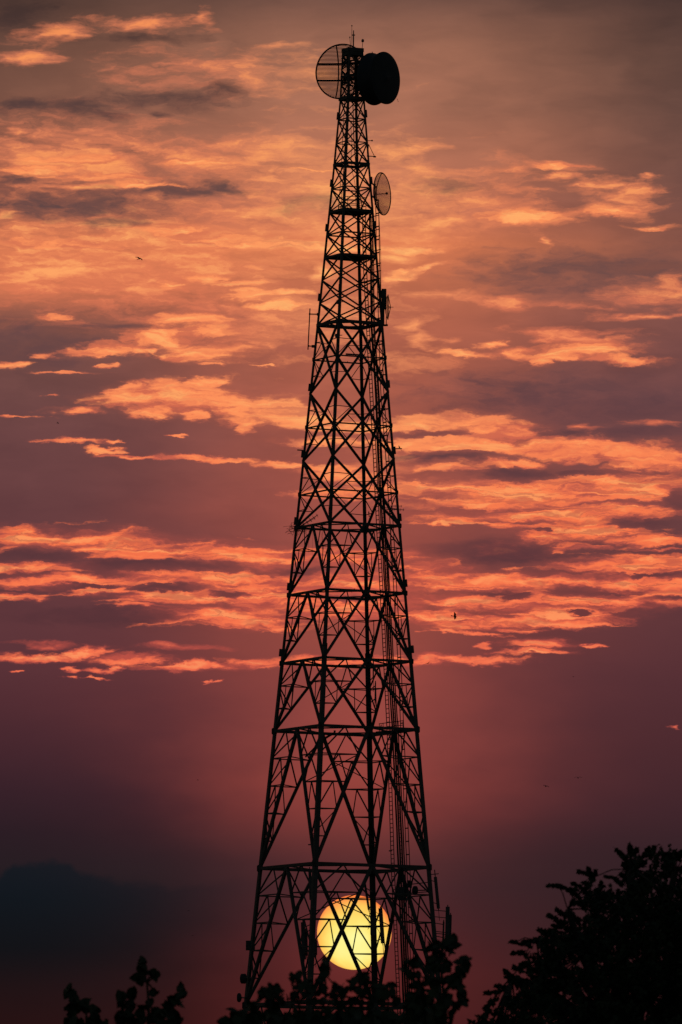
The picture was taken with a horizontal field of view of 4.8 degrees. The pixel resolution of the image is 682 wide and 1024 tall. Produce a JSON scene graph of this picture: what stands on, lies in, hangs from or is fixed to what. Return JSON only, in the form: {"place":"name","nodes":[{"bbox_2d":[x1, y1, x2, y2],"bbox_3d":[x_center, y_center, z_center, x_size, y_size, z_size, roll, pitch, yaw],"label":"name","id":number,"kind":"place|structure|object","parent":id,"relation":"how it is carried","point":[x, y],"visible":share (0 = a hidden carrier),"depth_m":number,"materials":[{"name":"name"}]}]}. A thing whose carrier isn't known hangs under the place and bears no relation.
{"place":"outdoors","nodes":[
{"label":"outdoors","id":0,"kind":"place"},
{"bbox_2d":[0,0,681,1023],"label":"sky","id":1,"kind":"structure","parent":0,"point":[529,152],"materials":[{"name":"orange"}]},
{"bbox_2d":[317,895,391,969],"bbox_3d":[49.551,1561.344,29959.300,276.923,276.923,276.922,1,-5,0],"label":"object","id":2,"kind":"object","parent":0,"point":[341,957],"visible":0.69,"depth_m":29860.78,"materials":[{"name":"yellow"}]},
{"label":"ground","id":3,"kind":"structure","parent":0,"visible":0},
{"bbox_2d":[63,982,108,1023],"bbox_3d":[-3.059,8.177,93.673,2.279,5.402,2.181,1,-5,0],"label":"broadleaf tree","id":4,"kind":"object","parent":3,"relation":"on","point":[74,1006],"visible":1,"depth_m":93.91,"materials":[{"name":"black plant"}]},
{"bbox_2d":[114,956,187,1023],"bbox_3d":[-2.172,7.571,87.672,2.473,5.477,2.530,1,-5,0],"label":"broadleaf tree","id":5,"kind":"object","parent":3,"relation":"on","point":[168,1011],"visible":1,"depth_m":87.83,"materials":[{"name":"black plant"}]},
{"bbox_2d":[217,955,405,1023],"bbox_3d":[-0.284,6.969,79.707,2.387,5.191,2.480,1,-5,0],"label":"broadleaf tree","id":6,"kind":"object","parent":3,"relation":"on","point":[274,1001],"visible":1,"depth_m":79.73,"materials":[{"name":"black plant"}]},
{"bbox_2d":[242,47,441,1023],"bbox_3d":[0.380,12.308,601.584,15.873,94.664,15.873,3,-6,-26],"label":"lattice tower","id":7,"kind":"structure","parent":3,"relation":"on","point":[392,731],"depth_m":602.50,"materials":[{"name":"metal"}]},
{"bbox_2d":[237,993,245,1001],"bbox_3d":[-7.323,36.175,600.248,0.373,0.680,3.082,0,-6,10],"label":"drum dish","id":8,"kind":"object","parent":7,"relation":"attached to","point":[239,997],"visible":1,"depth_m":598.85,"materials":[{"name":"metal"}]},
{"bbox_2d":[240,974,247,983],"bbox_3d":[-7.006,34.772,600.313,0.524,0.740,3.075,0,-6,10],"label":"drum dish","id":9,"kind":"object","parent":7,"relation":"attached to","point":[243,978],"visible":1,"depth_m":598.91,"materials":[{"name":"metal"}]},
{"bbox_2d":[246,941,251,949],"bbox_3d":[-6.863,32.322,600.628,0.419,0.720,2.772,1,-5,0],"label":"radio unit","id":10,"kind":"object","parent":7,"relation":"attached to","point":[248,945],"visible":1,"depth_m":599.25,"materials":[{"name":"plastic"}]},
{"bbox_2d":[284,522,323,548],"bbox_3d":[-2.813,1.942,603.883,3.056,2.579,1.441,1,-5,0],"label":"bird nest","id":11,"kind":"object","parent":7,"relation":"attached to","point":[291,526],"visible":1,"depth_m":603.85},
{"bbox_2d":[301,920,309,961],"bbox_3d":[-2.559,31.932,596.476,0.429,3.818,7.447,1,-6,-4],"label":"panel antenna","id":12,"kind":"object","parent":7,"relation":"attached to","point":[303,942],"visible":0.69,"depth_m":599.92,"materials":[{"name":"plastic"}]},
{"bbox_2d":[305,928,308,957],"bbox_3d":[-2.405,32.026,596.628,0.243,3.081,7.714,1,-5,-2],"label":"panel antenna","id":13,"kind":"object","parent":7,"relation":"attached to","point":[306,938],"visible":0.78,"depth_m":600.23,"materials":[{"name":"plastic"}]},
{"bbox_2d":[308,867,311,901],"bbox_3d":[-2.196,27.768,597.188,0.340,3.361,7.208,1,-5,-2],"label":"panel antenna","id":14,"kind":"object","parent":7,"relation":"attached to","point":[309,873],"visible":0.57,"depth_m":600.56,"materials":[{"name":"plastic"}]},
{"bbox_2d":[307,308,319,349],"bbox_3d":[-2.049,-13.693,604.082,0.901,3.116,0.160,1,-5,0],"label":"dipole antenna","id":15,"kind":"object","parent":7,"relation":"attached to","point":[317,314],"visible":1,"depth_m":604.07,"materials":[{"name":"paint"}]},
{"bbox_2d":[315,44,363,98],"bbox_3d":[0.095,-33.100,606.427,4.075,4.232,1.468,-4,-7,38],"label":"grid dish","id":16,"kind":"object","parent":7,"relation":"attached to","point":[327,80],"visible":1,"depth_m":606.95,"materials":[{"name":"metal"}]},
{"bbox_2d":[364,884,373,921],"bbox_3d":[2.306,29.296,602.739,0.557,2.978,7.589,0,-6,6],"label":"panel antenna","id":17,"kind":"object","parent":7,"relation":"attached to","point":[368,900],"visible":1,"depth_m":599.08,"materials":[{"name":"plastic"}]},
{"bbox_2d":[368,661,373,691],"bbox_3d":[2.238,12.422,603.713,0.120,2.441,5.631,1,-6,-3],"label":"panel antenna","id":18,"kind":"object","parent":7,"relation":"attached to","point":[372,677],"visible":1,"depth_m":601.06,"materials":[{"name":"plastic"}]},
{"bbox_2d":[368,681,375,703],"bbox_3d":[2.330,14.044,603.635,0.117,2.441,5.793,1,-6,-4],"label":"panel antenna","id":19,"kind":"object","parent":7,"relation":"attached to","point":[375,693],"visible":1,"depth_m":600.86,"materials":[{"name":"plastic"}]},
{"bbox_2d":[370,915,375,936],"bbox_3d":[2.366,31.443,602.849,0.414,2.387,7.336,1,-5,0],"label":"panel antenna","id":20,"kind":"object","parent":7,"relation":"attached to","point":[373,927],"visible":1,"depth_m":599.24,"materials":[{"name":"plastic"}]},
{"bbox_2d":[357,52,399,104],"bbox_3d":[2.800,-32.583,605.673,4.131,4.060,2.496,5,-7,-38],"label":"drum dish","id":21,"kind":"object","parent":7,"relation":"attached to","point":[378,78],"visible":1,"depth_m":604.69,"materials":[{"name":"metal"}]},
{"bbox_2d":[374,906,384,955],"bbox_3d":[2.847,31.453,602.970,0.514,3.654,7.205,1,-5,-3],"label":"panel antenna","id":22,"kind":"object","parent":7,"relation":"attached to","point":[380,915],"visible":0.95,"depth_m":599.47,"materials":[{"name":"plastic"}]},
{"bbox_2d":[372,172,390,215],"bbox_3d":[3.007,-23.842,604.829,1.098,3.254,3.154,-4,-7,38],"label":"grid dish","id":23,"kind":"object","parent":7,"relation":"attached to","point":[375,192],"visible":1,"depth_m":605.24,"materials":[{"name":"metal"}]},
{"bbox_2d":[376,289,387,326],"bbox_3d":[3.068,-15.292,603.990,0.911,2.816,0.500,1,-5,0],"label":"panel antenna","id":24,"kind":"object","parent":7,"relation":"attached to","point":[383,300],"visible":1,"depth_m":603.82,"materials":[{"name":"plastic"}]},
{"bbox_2d":[378,295,390,319],"bbox_3d":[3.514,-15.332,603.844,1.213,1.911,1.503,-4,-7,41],"label":"grid dish","id":25,"kind":"object","parent":7,"relation":"attached to","point":[387,312],"visible":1,"depth_m":603.75,"materials":[{"name":"metal"}]},
{"bbox_2d":[398,887,426,899],"bbox_3d":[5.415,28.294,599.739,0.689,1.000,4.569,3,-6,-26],"label":"radio unit","id":26,"kind":"object","parent":7,"relation":"attached to","point":[401,889],"visible":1,"depth_m":601.37,"materials":[{"name":"plastic"}]},
{"bbox_2d":[412,886,427,893],"bbox_3d":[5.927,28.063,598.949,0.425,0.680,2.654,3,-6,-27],"label":"drum dish","id":27,"kind":"object","parent":7,"relation":"attached to","point":[415,890],"visible":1,"depth_m":599.55,"materials":[{"name":"metal"}]},
{"bbox_2d":[431,870,439,920],"bbox_3d":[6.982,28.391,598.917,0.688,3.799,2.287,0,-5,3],"label":"panel antenna","id":28,"kind":"object","parent":7,"relation":"attached to","point":[437,903],"visible":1,"depth_m":599.79,"materials":[{"name":"plastic"}]},
{"bbox_2d":[436,920,444,939],"bbox_3d":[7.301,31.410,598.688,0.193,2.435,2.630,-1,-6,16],"label":"panel antenna","id":29,"kind":"object","parent":7,"relation":"attached to","point":[442,937],"visible":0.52,"depth_m":599.68,"materials":[{"name":"plastic"}]},
{"bbox_2d":[434,905,449,934],"bbox_3d":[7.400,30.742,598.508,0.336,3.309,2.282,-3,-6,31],"label":"panel antenna","id":30,"kind":"object","parent":7,"relation":"attached to","point":[447,917],"visible":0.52,"depth_m":599.27,"materials":[{"name":"plastic"}]},
{"bbox_2d":[435,913,451,934],"bbox_3d":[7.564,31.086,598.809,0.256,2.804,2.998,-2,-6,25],"label":"panel antenna","id":31,"kind":"object","parent":7,"relation":"attached to","point":[450,924],"visible":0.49,"depth_m":599.94,"materials":[{"name":"plastic"}]},
{"bbox_2d":[398,933,471,1023],"bbox_3d":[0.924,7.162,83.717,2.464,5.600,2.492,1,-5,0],"label":"broadleaf tree","id":32,"kind":"object","parent":3,"relation":"on","point":[418,1013],"visible":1,"depth_m":83.78,"materials":[{"name":"black plant"}]},
{"bbox_2d":[467,842,681,1023],"bbox_3d":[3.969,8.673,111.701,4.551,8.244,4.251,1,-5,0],"label":"leaved tree","id":33,"kind":"object","parent":3,"relation":"on","point":[650,930],"visible":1,"depth_m":111.18,"materials":[{"name":"black plant"}]}
]}

